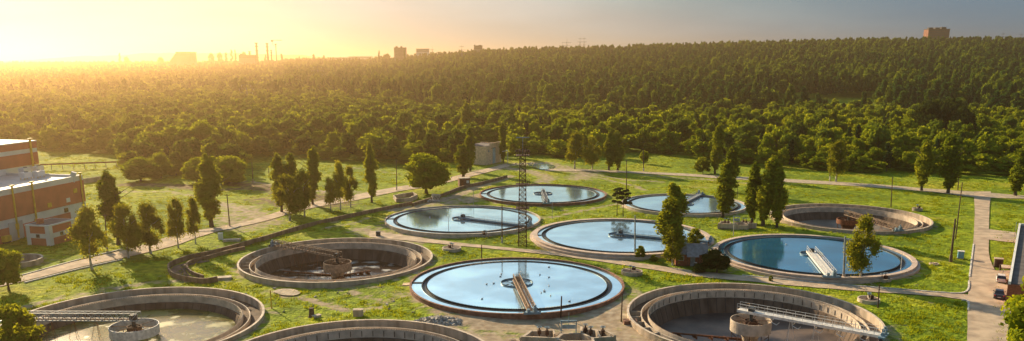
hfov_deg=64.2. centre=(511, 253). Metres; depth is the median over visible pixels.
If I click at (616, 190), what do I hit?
pine tree
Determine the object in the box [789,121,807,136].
forest tree
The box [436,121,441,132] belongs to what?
forest tree
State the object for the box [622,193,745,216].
settling tank
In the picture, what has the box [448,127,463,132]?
forest tree
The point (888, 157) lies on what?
forest tree
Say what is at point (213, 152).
broadleaf tree
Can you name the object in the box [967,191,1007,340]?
road
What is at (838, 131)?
broadleaf tree
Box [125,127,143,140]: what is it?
forest tree
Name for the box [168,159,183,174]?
broadleaf tree
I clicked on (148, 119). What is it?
forest tree
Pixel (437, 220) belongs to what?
water
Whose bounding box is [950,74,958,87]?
forest tree
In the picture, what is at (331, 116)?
forest tree
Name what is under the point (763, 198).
poplar tree
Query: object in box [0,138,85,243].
industrial hall
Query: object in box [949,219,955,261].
utility pole
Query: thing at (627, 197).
pine tree
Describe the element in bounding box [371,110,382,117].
forest tree
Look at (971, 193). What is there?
path
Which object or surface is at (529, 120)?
forest tree
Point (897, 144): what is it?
broadleaf tree
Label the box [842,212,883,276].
birch tree
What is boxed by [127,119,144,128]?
forest tree
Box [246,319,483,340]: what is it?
settling tank
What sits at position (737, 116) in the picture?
forest tree
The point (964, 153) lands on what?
broadleaf tree
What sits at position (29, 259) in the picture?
settling tank
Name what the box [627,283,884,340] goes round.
settling tank
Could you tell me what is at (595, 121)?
forest tree
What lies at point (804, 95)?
forest tree
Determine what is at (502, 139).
poplar tree
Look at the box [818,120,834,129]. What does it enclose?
forest tree
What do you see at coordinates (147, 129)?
broadleaf tree
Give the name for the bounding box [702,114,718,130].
forest tree
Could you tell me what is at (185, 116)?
forest tree
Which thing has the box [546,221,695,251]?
water
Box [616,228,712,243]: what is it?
scraper bridge
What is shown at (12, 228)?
roller door
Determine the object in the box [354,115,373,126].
forest tree
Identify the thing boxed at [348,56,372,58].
warehouse
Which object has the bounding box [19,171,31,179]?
air handler
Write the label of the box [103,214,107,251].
utility pole
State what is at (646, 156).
broadleaf tree
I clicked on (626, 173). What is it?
utility pole
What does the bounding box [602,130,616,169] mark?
poplar tree
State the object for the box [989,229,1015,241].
road
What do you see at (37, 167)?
air handler
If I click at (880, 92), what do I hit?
forest tree
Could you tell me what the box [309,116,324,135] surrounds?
forest tree
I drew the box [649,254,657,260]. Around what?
bush
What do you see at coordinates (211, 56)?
forest tree
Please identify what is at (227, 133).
forest tree
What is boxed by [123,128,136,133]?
forest tree
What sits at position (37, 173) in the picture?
air handler
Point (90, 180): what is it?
precast wall
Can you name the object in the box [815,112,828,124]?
forest tree
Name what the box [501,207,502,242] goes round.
utility pole
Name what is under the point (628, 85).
forest tree
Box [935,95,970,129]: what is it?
tree
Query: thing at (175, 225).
birch tree
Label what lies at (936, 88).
forest tree
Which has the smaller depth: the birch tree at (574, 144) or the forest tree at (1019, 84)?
the birch tree at (574, 144)
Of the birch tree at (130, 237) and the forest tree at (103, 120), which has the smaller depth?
the birch tree at (130, 237)
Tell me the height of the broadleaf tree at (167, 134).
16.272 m
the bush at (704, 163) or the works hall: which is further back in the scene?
the works hall
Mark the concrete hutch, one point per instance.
(998, 261)
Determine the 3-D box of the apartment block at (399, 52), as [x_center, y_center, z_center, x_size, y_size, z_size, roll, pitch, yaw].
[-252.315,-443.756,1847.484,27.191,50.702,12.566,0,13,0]
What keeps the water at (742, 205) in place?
in the settling tank at (694, 214)
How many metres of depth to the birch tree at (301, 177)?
219.92 m
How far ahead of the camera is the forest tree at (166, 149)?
308.17 m
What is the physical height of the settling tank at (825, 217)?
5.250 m
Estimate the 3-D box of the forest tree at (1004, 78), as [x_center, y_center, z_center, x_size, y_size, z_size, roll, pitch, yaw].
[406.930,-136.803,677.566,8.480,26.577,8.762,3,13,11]
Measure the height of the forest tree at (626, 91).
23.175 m
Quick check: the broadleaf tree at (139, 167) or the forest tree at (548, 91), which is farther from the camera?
the forest tree at (548, 91)
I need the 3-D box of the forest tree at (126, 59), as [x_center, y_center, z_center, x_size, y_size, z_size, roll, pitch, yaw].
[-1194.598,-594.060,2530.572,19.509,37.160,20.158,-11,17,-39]
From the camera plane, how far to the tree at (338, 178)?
230.61 m
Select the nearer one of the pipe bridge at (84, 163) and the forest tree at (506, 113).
the pipe bridge at (84, 163)
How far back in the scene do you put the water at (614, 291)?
150.89 m
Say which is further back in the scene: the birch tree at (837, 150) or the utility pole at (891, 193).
the birch tree at (837, 150)
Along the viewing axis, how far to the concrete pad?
149.24 m
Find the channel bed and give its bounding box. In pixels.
[171,260,208,276]
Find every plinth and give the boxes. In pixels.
[223,238,240,241]
[623,318,636,324]
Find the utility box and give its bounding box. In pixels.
[957,250,964,258]
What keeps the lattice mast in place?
on the ground at (610, 317)
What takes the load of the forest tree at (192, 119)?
on the ground at (610, 317)
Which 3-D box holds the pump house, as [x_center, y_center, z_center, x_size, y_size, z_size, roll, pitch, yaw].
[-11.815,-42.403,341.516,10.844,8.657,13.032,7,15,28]
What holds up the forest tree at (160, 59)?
on the ground at (610, 317)
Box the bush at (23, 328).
[0,303,46,340]
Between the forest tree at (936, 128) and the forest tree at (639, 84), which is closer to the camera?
the forest tree at (936, 128)
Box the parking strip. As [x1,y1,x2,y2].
[995,270,1010,313]
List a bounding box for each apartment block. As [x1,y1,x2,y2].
[394,46,406,60]
[416,49,428,55]
[474,45,482,51]
[923,27,949,38]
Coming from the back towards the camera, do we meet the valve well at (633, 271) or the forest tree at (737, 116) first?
the forest tree at (737, 116)
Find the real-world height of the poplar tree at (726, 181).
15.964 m
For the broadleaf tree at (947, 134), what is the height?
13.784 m
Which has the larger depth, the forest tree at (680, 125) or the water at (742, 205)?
the forest tree at (680, 125)
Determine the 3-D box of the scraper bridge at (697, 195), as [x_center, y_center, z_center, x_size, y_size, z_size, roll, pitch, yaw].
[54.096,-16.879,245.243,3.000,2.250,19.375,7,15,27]
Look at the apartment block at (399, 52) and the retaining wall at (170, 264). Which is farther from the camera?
the apartment block at (399, 52)
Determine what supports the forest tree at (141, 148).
on the ground at (610, 317)
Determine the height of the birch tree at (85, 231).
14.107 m
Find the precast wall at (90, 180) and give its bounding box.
[83,176,100,182]
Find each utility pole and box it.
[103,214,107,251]
[225,194,230,225]
[396,160,396,189]
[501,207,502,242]
[625,160,627,188]
[634,215,635,253]
[842,236,845,275]
[890,177,892,206]
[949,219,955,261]
[955,182,962,238]
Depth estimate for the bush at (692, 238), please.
185.54 m
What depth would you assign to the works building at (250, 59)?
2227.90 m
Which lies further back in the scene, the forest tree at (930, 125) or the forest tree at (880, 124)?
the forest tree at (930, 125)
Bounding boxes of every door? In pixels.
[8,220,24,241]
[493,148,494,162]
[690,257,694,265]
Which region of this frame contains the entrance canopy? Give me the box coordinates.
[1001,265,1010,270]
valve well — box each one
[442,242,460,252]
[481,230,490,236]
[621,265,642,276]
[857,292,879,304]
[878,272,891,281]
[912,204,922,211]
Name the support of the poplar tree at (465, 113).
on the ground at (610, 317)
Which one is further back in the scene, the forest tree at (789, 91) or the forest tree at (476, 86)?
the forest tree at (476, 86)
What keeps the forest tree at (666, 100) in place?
on the ground at (610, 317)
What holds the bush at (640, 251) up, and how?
on the ground at (610, 317)
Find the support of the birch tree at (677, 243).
on the ground at (610, 317)
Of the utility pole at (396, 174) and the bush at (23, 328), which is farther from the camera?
the utility pole at (396, 174)
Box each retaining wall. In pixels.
[167,201,412,283]
[186,246,244,277]
[412,175,506,205]
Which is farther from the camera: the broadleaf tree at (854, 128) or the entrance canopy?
the broadleaf tree at (854, 128)
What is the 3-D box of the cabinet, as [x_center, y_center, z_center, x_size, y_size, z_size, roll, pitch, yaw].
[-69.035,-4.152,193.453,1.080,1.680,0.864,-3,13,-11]
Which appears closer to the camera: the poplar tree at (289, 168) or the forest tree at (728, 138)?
the poplar tree at (289, 168)
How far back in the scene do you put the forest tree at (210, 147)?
298.77 m
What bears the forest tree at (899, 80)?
on the ground at (610, 317)
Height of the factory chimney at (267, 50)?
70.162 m
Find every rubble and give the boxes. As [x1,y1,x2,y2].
[209,287,414,312]
[413,315,462,325]
[419,199,439,202]
[509,333,622,340]
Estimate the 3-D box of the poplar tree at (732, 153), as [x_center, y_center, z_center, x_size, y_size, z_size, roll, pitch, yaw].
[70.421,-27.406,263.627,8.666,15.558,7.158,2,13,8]
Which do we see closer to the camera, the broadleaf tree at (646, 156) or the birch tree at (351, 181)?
the birch tree at (351, 181)
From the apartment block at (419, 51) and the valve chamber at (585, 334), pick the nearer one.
the valve chamber at (585, 334)
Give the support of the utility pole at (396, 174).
on the ground at (610, 317)
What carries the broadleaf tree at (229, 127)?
on the ground at (610, 317)
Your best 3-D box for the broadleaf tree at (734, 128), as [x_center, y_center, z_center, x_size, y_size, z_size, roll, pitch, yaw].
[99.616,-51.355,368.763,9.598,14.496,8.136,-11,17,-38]
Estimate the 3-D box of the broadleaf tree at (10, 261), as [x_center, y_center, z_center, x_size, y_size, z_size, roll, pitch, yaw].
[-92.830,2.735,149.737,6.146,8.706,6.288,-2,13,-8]
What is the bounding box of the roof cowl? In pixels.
[70,171,76,181]
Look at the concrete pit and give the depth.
251.09 m
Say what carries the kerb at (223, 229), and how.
on the ground at (610, 317)
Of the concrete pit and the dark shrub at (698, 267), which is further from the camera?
the concrete pit
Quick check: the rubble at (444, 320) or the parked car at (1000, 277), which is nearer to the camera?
the rubble at (444, 320)
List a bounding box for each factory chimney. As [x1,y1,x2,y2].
[255,43,258,64]
[265,43,268,61]
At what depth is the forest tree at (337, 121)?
392.19 m
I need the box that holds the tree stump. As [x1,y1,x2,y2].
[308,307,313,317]
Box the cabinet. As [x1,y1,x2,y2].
[218,232,222,239]
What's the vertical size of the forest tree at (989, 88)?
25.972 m
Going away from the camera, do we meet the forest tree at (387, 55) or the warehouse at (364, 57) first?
the forest tree at (387, 55)
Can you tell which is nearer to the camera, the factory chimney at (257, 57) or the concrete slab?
the concrete slab
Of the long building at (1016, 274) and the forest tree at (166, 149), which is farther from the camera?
the forest tree at (166, 149)
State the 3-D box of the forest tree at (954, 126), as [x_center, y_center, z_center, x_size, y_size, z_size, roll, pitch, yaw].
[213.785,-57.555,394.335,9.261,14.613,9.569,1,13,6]
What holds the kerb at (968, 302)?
on the ground at (610, 317)
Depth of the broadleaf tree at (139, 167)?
285.31 m
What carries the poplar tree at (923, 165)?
on the ground at (610, 317)
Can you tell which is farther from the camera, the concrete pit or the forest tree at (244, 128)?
the forest tree at (244, 128)
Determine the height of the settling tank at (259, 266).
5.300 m
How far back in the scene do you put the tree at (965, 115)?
405.19 m
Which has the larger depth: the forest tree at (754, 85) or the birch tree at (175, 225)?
the forest tree at (754, 85)
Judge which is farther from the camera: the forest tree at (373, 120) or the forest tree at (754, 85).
the forest tree at (754, 85)
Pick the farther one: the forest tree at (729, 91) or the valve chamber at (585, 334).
the forest tree at (729, 91)
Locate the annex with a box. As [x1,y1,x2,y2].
[24,218,74,245]
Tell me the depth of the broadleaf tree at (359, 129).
377.17 m
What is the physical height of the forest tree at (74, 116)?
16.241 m
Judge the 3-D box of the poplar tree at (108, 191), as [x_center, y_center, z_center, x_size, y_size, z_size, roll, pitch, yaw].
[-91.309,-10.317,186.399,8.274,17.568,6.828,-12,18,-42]
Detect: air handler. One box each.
[18,167,30,172]
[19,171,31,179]
[31,165,43,170]
[32,170,44,176]
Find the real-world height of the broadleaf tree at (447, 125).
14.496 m
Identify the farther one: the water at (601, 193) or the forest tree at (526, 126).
the forest tree at (526, 126)
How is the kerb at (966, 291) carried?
on the ground at (610, 317)
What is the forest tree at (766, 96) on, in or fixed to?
on the ground at (610, 317)
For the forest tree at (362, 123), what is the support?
on the ground at (610, 317)
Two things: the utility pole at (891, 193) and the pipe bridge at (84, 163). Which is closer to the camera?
the utility pole at (891, 193)
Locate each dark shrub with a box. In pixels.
[691,263,708,271]
[700,248,731,272]
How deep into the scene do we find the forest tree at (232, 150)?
302.53 m
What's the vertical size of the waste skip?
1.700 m
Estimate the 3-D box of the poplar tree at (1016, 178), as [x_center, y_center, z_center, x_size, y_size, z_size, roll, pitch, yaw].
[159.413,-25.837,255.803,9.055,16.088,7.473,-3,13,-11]
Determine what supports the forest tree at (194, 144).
on the ground at (610, 317)
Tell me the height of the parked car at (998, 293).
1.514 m
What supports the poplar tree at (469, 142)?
on the ground at (610, 317)
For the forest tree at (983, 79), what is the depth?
671.97 m
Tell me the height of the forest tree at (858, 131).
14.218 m
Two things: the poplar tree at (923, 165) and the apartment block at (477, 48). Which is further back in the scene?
the apartment block at (477, 48)
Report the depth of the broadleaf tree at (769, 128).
370.08 m
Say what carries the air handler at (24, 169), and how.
on the industrial hall
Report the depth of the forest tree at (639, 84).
712.64 m
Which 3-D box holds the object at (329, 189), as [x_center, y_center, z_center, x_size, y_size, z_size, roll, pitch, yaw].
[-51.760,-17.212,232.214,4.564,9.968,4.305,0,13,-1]
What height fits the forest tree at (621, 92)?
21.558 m
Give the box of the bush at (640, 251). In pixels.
[635,245,644,256]
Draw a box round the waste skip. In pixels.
[1,235,11,243]
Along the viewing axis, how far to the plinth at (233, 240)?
191.29 m
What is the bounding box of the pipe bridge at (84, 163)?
[40,161,116,169]
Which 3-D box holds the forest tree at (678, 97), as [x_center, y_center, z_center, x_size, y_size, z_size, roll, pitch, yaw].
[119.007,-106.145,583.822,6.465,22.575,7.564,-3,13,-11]
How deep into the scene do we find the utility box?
174.49 m
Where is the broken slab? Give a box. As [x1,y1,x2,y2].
[311,314,321,318]
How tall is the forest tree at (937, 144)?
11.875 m
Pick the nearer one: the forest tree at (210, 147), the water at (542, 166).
the forest tree at (210, 147)
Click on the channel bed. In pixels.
(176, 268)
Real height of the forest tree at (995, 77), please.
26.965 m
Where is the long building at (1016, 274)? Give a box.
[1006,222,1023,304]
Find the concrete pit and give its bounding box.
[393,192,417,202]
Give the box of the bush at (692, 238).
[685,228,704,242]
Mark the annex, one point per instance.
(46, 232)
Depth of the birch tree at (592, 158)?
317.79 m
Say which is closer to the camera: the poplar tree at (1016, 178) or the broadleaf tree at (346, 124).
the poplar tree at (1016, 178)
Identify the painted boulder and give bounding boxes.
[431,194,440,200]
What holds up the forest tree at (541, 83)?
on the ground at (610, 317)
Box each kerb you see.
[22,249,122,275]
[24,259,122,282]
[185,225,240,230]
[742,274,969,293]
[961,299,969,310]
[969,244,973,276]
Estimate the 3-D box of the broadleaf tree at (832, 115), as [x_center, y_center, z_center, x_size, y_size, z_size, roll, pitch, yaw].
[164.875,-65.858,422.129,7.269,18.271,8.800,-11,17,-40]
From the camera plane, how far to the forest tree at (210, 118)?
412.50 m
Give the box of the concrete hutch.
[993,257,1003,267]
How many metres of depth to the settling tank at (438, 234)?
201.35 m
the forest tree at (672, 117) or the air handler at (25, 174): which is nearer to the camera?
the air handler at (25, 174)
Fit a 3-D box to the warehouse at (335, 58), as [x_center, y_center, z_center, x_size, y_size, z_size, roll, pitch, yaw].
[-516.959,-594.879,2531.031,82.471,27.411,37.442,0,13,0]
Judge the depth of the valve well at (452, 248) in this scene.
181.53 m
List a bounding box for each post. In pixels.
[560,296,561,317]
[621,294,622,321]
[877,284,879,307]
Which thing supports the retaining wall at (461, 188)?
on the ground at (610, 317)
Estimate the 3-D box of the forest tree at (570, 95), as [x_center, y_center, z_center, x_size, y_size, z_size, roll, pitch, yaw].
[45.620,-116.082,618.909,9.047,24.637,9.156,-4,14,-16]
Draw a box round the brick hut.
[674,243,707,265]
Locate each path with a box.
[369,231,967,299]
[545,169,1023,197]
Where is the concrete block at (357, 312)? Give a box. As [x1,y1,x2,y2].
[353,308,363,316]
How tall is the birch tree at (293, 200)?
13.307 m
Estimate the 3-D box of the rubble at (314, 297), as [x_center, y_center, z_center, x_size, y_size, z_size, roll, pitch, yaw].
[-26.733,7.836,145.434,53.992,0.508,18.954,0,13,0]
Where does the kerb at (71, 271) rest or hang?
on the ground at (610, 317)
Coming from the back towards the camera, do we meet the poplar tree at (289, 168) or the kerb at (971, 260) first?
the poplar tree at (289, 168)
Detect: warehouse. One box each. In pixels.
[331,57,358,59]
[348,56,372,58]
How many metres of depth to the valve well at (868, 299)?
142.39 m
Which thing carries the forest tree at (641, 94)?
on the ground at (610, 317)
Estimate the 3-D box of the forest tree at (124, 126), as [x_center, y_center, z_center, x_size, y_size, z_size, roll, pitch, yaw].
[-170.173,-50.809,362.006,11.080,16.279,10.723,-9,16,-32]
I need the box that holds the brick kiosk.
[457,177,470,186]
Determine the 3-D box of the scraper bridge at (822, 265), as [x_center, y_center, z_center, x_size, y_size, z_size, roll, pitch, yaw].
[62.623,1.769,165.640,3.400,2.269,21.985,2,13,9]
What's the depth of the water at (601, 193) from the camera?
259.02 m
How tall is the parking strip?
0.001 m
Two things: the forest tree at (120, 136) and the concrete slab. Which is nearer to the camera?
the concrete slab
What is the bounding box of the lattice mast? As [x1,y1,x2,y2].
[516,137,529,246]
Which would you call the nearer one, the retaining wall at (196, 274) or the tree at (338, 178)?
the retaining wall at (196, 274)
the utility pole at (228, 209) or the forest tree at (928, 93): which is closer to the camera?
the utility pole at (228, 209)
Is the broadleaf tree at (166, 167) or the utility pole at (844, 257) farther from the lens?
the broadleaf tree at (166, 167)
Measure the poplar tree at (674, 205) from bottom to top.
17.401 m
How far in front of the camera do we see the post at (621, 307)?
131.45 m
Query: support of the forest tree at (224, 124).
on the ground at (610, 317)
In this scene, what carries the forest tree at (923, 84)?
on the ground at (610, 317)
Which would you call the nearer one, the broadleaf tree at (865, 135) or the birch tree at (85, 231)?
the birch tree at (85, 231)
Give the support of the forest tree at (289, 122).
on the ground at (610, 317)
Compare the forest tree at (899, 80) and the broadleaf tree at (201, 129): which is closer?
the broadleaf tree at (201, 129)
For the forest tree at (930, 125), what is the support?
on the ground at (610, 317)
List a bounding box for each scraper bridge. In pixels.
[0,311,141,338]
[268,239,342,271]
[458,212,533,227]
[513,273,540,314]
[541,188,550,203]
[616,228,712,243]
[686,190,705,202]
[737,301,888,340]
[806,246,840,277]
[844,210,903,231]
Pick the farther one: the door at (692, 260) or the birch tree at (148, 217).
the birch tree at (148, 217)
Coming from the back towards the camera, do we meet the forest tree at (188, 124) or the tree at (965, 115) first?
the tree at (965, 115)
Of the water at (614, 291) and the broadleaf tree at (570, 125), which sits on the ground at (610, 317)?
the broadleaf tree at (570, 125)
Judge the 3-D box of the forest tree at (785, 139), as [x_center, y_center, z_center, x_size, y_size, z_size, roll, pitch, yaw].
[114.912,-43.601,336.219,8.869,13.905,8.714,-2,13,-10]
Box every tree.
[0,248,24,290]
[65,203,110,269]
[69,113,79,129]
[91,114,110,127]
[94,170,132,244]
[105,202,144,257]
[112,133,129,151]
[113,121,134,139]
[113,137,134,158]
[117,156,163,180]
[121,112,134,121]
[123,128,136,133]
[124,56,129,64]
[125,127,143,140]
[126,141,154,158]
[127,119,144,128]
[129,112,143,120]
[136,200,167,253]
[143,116,154,124]
[144,122,154,131]
[150,152,174,177]
[152,119,166,131]
[152,126,163,131]
[157,57,163,62]
[159,125,189,151]
[163,145,171,159]
[164,196,185,247]
[167,139,193,162]
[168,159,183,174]
[176,120,191,127]
[177,113,192,123]
[177,137,204,157]
[180,157,201,182]
[184,119,217,141]
[185,195,201,243]
[188,115,196,122]
[191,153,229,226]
[201,137,212,155]
[201,143,216,158]
[203,140,225,164]
[206,115,217,125]
[208,53,214,62]
[214,155,247,183]
[217,52,222,62]
[217,120,234,127]
[218,127,237,144]
[222,143,246,158]
[226,125,235,131]
[235,131,260,153]
[236,121,249,136]
[236,123,259,138]
[254,122,264,136]
[268,153,284,211]
[271,173,306,220]
[278,116,296,131]
[282,113,296,120]
[282,152,297,191]
[292,167,311,216]
[297,146,322,204]
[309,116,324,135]
[324,113,335,122]
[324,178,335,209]
[326,117,343,134]
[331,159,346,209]
[341,165,358,206]
[343,121,355,132]
[346,123,362,142]
[349,122,358,143]
[353,119,368,137]
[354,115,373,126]
[361,141,378,202]
[365,114,379,127]
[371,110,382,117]
[382,53,389,59]
[396,111,413,123]
[403,152,452,193]
[406,121,426,141]
[421,132,441,154]
[431,83,443,103]
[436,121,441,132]
[441,121,452,131]
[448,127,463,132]
[448,129,466,151]
[453,144,472,176]
[459,102,472,127]
[463,127,475,170]
[474,81,481,99]
[498,122,507,162]
[501,111,515,125]
[502,78,514,96]
[503,89,511,104]
[506,122,519,135]
[523,115,539,136]
[523,120,527,135]
[537,79,547,95]
[542,83,554,101]
[564,121,575,132]
[564,130,584,168]
[566,84,574,101]
[580,134,602,169]
[583,77,593,88]
[584,114,599,126]
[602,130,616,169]
[607,130,626,170]
[611,187,626,214]
[615,189,632,216]
[618,89,623,102]
[624,87,629,95]
[625,83,631,95]
[635,89,645,108]
[636,77,641,89]
[639,151,649,161]
[646,80,653,92]
[653,182,691,261]
[660,90,672,109]
[661,223,688,264]
[666,113,678,127]
[673,117,690,146]
[674,90,681,105]
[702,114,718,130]
[709,123,724,173]
[714,160,739,217]
[717,145,742,183]
[721,131,734,157]
[726,81,733,104]
[726,124,742,133]
[733,112,741,123]
[738,118,754,138]
[744,162,762,222]
[751,79,756,94]
[755,155,784,225]
[756,133,763,152]
[757,87,773,107]
[765,78,771,88]
[765,124,776,132]
[769,126,784,154]
[770,162,789,227]
[778,131,801,164]
[783,83,796,108]
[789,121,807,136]
[799,86,809,101]
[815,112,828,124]
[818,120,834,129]
[825,138,850,181]
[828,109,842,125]
[829,127,842,140]
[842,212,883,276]
[845,127,853,136]
[852,122,862,137]
[854,124,861,138]
[860,129,880,149]
[861,125,875,141]
[874,122,886,128]
[875,79,888,99]
[881,141,893,170]
[891,76,903,87]
[894,138,907,152]
[909,97,947,128]
[911,86,919,103]
[914,138,936,190]
[917,125,930,141]
[919,75,927,90]
[924,89,931,99]
[926,118,945,132]
[929,122,945,139]
[931,79,940,98]
[933,138,940,148]
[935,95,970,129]
[936,134,963,192]
[940,130,951,143]
[943,136,963,151]
[946,105,977,135]
[947,120,962,133]
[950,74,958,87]
[957,123,976,139]
[958,144,970,164]
[960,86,970,97]
[961,140,977,171]
[969,76,981,85]
[971,126,994,142]
[978,86,986,103]
[980,75,987,84]
[981,81,992,95]
[990,70,999,80]
[993,78,1002,87]
[994,276,1023,340]
[1000,73,1008,83]
[1002,148,1023,195]
[1008,71,1012,80]
[1013,79,1021,91]
[1014,116,1023,130]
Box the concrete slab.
[213,275,231,279]
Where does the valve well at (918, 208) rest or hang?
on the ground at (610, 317)
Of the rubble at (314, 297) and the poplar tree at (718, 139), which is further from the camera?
the poplar tree at (718, 139)
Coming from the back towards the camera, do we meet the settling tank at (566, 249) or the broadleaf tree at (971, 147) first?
the broadleaf tree at (971, 147)
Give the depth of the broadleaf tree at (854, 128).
378.93 m
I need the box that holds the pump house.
[474,141,501,164]
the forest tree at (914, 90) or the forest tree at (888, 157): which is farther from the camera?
the forest tree at (914, 90)
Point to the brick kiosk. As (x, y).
(462, 181)
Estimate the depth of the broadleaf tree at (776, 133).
353.72 m
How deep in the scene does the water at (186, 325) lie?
134.93 m
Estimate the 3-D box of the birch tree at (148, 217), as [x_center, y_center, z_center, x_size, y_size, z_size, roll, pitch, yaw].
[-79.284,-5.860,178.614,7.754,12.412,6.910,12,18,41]
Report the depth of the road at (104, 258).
195.08 m
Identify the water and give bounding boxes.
[39,309,235,340]
[269,259,402,279]
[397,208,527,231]
[412,259,621,312]
[427,262,606,308]
[481,185,604,202]
[490,186,595,201]
[531,163,554,168]
[537,220,705,244]
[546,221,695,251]
[625,195,744,211]
[632,196,736,212]
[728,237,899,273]
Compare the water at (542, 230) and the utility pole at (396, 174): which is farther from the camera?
the utility pole at (396, 174)
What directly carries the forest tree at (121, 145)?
on the ground at (610, 317)
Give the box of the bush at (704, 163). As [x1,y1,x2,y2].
[692,157,710,173]
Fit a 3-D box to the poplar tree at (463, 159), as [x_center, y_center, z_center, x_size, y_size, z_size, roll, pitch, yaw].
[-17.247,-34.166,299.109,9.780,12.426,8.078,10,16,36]
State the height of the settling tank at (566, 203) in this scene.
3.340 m
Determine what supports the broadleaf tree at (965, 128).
on the ground at (610, 317)
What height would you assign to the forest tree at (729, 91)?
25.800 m
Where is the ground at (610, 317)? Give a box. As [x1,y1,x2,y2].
[0,53,1023,340]
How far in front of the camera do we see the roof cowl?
203.73 m
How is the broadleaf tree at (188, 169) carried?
on the ground at (610, 317)
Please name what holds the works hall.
on the ground at (610, 317)
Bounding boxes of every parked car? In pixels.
[993,289,1005,299]
[995,273,1006,282]
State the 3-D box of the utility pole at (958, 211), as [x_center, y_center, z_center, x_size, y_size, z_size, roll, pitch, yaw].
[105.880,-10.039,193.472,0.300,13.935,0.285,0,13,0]
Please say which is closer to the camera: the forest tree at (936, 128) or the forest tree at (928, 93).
the forest tree at (936, 128)
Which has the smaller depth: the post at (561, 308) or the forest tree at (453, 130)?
the post at (561, 308)
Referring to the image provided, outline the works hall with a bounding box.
[167,52,196,65]
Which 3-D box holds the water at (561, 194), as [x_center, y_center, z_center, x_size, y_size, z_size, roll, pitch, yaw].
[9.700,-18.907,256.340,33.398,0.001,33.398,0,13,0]
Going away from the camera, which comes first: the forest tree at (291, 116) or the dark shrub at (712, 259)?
the dark shrub at (712, 259)
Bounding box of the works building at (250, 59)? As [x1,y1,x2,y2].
[239,54,255,63]
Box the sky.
[0,0,1023,60]
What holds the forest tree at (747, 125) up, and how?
on the ground at (610, 317)
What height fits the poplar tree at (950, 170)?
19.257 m
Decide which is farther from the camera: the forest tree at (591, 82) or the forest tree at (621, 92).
the forest tree at (591, 82)
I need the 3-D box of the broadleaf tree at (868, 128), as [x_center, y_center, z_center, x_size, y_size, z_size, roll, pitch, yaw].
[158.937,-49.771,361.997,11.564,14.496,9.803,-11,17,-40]
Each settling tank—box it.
[1,287,264,340]
[19,253,43,267]
[237,238,432,287]
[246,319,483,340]
[384,205,540,237]
[409,257,624,319]
[479,184,606,205]
[530,218,713,259]
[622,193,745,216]
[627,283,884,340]
[712,234,919,283]
[770,203,932,233]
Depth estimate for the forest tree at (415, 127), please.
369.64 m
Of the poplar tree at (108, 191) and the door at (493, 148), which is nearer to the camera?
the poplar tree at (108, 191)
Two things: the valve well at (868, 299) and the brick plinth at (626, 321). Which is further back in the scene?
the valve well at (868, 299)
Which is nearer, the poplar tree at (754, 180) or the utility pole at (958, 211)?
the utility pole at (958, 211)
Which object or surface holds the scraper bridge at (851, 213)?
on the settling tank at (825, 217)
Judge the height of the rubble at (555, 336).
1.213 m
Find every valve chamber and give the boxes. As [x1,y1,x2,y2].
[520,320,615,340]
[717,216,756,229]
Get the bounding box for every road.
[0,164,508,285]
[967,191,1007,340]
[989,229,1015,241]
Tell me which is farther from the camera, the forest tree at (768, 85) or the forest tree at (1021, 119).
the forest tree at (768, 85)
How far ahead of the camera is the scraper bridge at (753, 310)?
126.26 m
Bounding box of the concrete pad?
[273,289,299,294]
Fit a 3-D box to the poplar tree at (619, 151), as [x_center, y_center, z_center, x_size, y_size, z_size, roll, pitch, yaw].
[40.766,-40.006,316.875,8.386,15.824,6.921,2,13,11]
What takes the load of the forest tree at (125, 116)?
on the ground at (610, 317)
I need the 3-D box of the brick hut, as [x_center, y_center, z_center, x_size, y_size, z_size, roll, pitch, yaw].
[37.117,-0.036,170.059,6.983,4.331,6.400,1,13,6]

